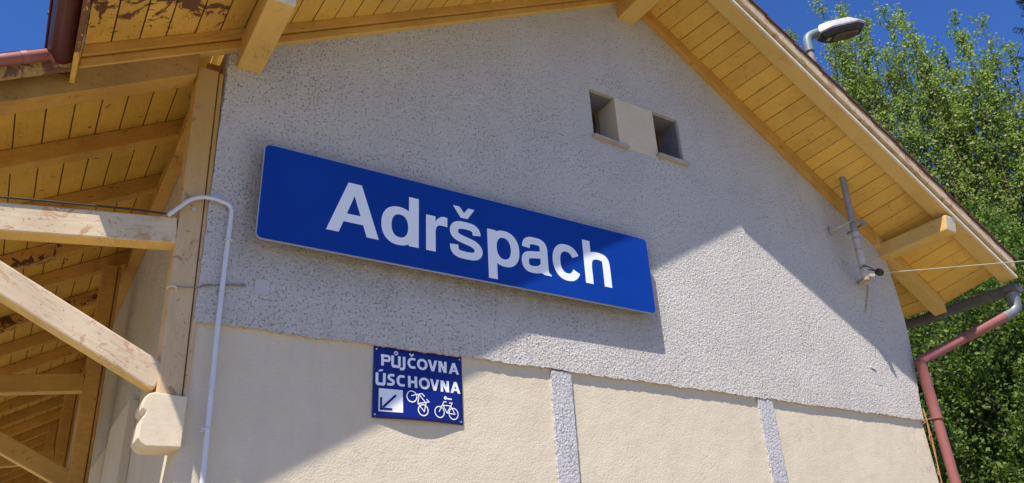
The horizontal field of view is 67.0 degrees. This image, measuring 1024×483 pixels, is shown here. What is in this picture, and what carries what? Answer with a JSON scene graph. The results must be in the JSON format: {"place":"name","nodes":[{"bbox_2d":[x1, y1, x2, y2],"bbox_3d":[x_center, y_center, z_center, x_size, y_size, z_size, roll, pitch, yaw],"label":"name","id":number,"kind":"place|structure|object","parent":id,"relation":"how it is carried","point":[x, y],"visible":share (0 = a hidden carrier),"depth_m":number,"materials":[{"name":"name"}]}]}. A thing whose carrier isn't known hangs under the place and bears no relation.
{"place":"outdoors","nodes":[
{"label":"outdoors","id":0,"kind":"place"},
{"bbox_2d":[0,0,1023,423],"label":"sky","id":1,"kind":"structure","parent":0,"point":[23,23],"materials":[{"name":"blue"}]},
{"bbox_2d":[786,27,817,62],"bbox_3d":[8.472,1.560,19.374,2.358,16.610,2.488,13,-30,-30],"label":"poplar tree","id":2,"kind":"object","parent":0,"point":[794,34],"visible":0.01,"depth_m":22.07,"materials":[{"name":"green plant"}]},
{"bbox_2d":[808,0,941,470],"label":"poplar tree","id":3,"kind":"object","parent":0,"point":[834,77],"visible":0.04,"depth_m":22.39,"materials":[{"name":"green plant"}]},
{"bbox_2d":[823,1,994,439],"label":"poplar tree","id":4,"kind":"object","parent":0,"point":[912,136],"visible":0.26,"depth_m":20.26,"materials":[{"name":"green plant"}]},
{"bbox_2d":[882,14,1023,329],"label":"poplar tree","id":5,"kind":"object","parent":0,"point":[924,81],"visible":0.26,"depth_m":19.60,"materials":[{"name":"green plant"}]},
{"bbox_2d":[892,2,1023,310],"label":"poplar tree","id":6,"kind":"object","parent":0,"point":[986,107],"visible":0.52,"depth_m":19.13,"materials":[{"name":"green plant"}]},
{"bbox_2d":[910,213,1015,482],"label":"bushy tree","id":7,"kind":"object","parent":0,"point":[935,327],"depth_m":15.56,"materials":[{"name":"green plant"}]},
{"bbox_2d":[904,245,1023,482],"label":"bushy tree","id":8,"kind":"object","parent":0,"point":[981,367],"visible":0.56,"depth_m":12.61,"materials":[{"name":"green plant"}]},
{"bbox_2d":[904,315,1023,482],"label":"bushy tree","id":9,"kind":"object","parent":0,"point":[964,432],"visible":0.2,"depth_m":12.86,"materials":[{"name":"green plant"}]},
{"bbox_2d":[915,194,1023,476],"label":"bushy tree","id":10,"kind":"object","parent":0,"point":[987,214],"visible":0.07,"depth_m":15.92,"materials":[{"name":"green plant"}]},
{"bbox_2d":[948,218,1023,482],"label":"bushy tree","id":11,"kind":"object","parent":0,"point":[1019,267],"visible":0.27,"depth_m":13.23,"materials":[{"name":"green plant"}]},
{"bbox_2d":[951,13,1023,242],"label":"poplar tree","id":12,"kind":"object","parent":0,"point":[1018,120],"visible":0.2,"depth_m":19.84,"materials":[{"name":"green plant"}]},
{"bbox_2d":[988,216,1023,383],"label":"bushy tree","id":13,"kind":"object","parent":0,"point":[1020,349],"visible":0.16,"depth_m":13.31,"materials":[{"name":"green plant"}]},
{"bbox_2d":[1013,0,1023,67],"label":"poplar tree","id":14,"kind":"object","parent":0,"point":[1019,2],"visible":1,"depth_m":17.12,"materials":[{"name":"green plant"}]},
{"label":"platform","id":15,"kind":"structure","parent":0,"visible":0},
{"bbox_2d":[0,0,1022,482],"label":"station building","id":16,"kind":"structure","parent":15,"relation":"on","point":[710,152],"depth_m":5.54,"materials":[{"name":"beige paint"}]},
{"bbox_2d":[0,196,166,214],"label":"power cable","id":17,"kind":"object","parent":16,"relation":"on","point":[50,201],"visible":1,"depth_m":3.88,"materials":[{"name":"black rubber"}]},
{"bbox_2d":[167,195,233,482],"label":"conduit pipe","id":18,"kind":"object","parent":16,"relation":"attached to","point":[227,241],"visible":1,"depth_m":3.98,"materials":[{"name":"white plastic"}]},
{"bbox_2d":[167,283,245,289],"bbox_3d":[-1.601,0.236,4.064,0.386,0.088,0.072,13,-30,-30],"label":"tie wire","id":19,"kind":"object","parent":16,"relation":"attached to","point":[174,286],"visible":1,"depth_m":4.05,"materials":[{"name":"beige paint"}]},
{"bbox_2d":[254,278,269,295],"bbox_3d":[-1.364,0.248,4.220,0.080,0.090,0.007,13,-30,-30],"label":"cover plate","id":20,"kind":"object","parent":16,"relation":"attached to","point":[261,286],"visible":1,"depth_m":4.22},
{"bbox_2d":[372,346,462,424],"bbox_3d":[-0.541,0.841,4.512,0.573,0.416,0.047,13,-30,-30],"label":"rental sign","id":21,"kind":"object","parent":16,"relation":"attached to","point":[414,385],"visible":1,"depth_m":4.50,"materials":[{"name":"metal"}]},
{"bbox_2d":[255,145,655,313],"bbox_3d":[-0.212,-0.002,5.095,2.889,0.606,0.097,13,-30,-30],"label":"station sign","id":22,"kind":"object","parent":16,"relation":"attached to","point":[308,201],"visible":1,"depth_m":4.90,"materials":[{"name":"metal"}]},
{"bbox_2d":[591,109,600,134],"bbox_3d":[0.633,-0.947,6.559,0.261,0.446,0.047,13,-30,-30],"label":"window","id":23,"kind":"structure","parent":16,"relation":"in","point":[595,118],"depth_m":6.64,"materials":[{"name":"brown glass"}]},
{"bbox_2d":[655,131,662,152],"bbox_3d":[1.244,-0.812,6.909,0.265,0.446,0.034,13,-30,-30],"label":"window","id":24,"kind":"structure","parent":16,"relation":"in","point":[658,138],"depth_m":7.00,"materials":[{"name":"brown glass"}]},
{"bbox_2d":[828,176,874,286],"bbox_3d":[3.285,-0.097,7.465,0.412,1.125,0.320,13,-30,-30],"label":"mast pipe","id":25,"kind":"object","parent":16,"relation":"attached to","point":[852,221],"visible":1,"depth_m":7.37,"materials":[{"name":"grey metal"}]},
{"bbox_2d":[859,266,883,275],"bbox_3d":[3.342,0.277,7.180,0.224,0.082,0.076,2,-26,-11],"label":"wire insulator","id":26,"kind":"object","parent":25,"relation":"attached to","point":[878,272],"visible":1,"depth_m":7.17,"materials":[{"name":"black rubber"}]},
{"bbox_2d":[884,261,1022,272],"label":"overhead wire","id":27,"kind":"object","parent":26,"relation":"attached to","point":[952,267],"visible":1,"depth_m":7.22,"materials":[{"name":"metal"}]},
{"bbox_2d":[923,408,941,482],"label":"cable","id":28,"kind":"object","parent":16,"relation":"hanging from","point":[930,439],"visible":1,"depth_m":6.98,"materials":[{"name":"plastic"}]},
{"bbox_2d":[803,17,865,60],"bbox_3d":[5.103,0.966,9.761,1.010,9.656,0.350,-3,-26,-1],"label":"street lamp","id":29,"kind":"object","parent":15,"relation":"on","point":[836,30],"visible":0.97,"depth_m":11.64,"materials":[{"name":"grey metal"}]}
]}

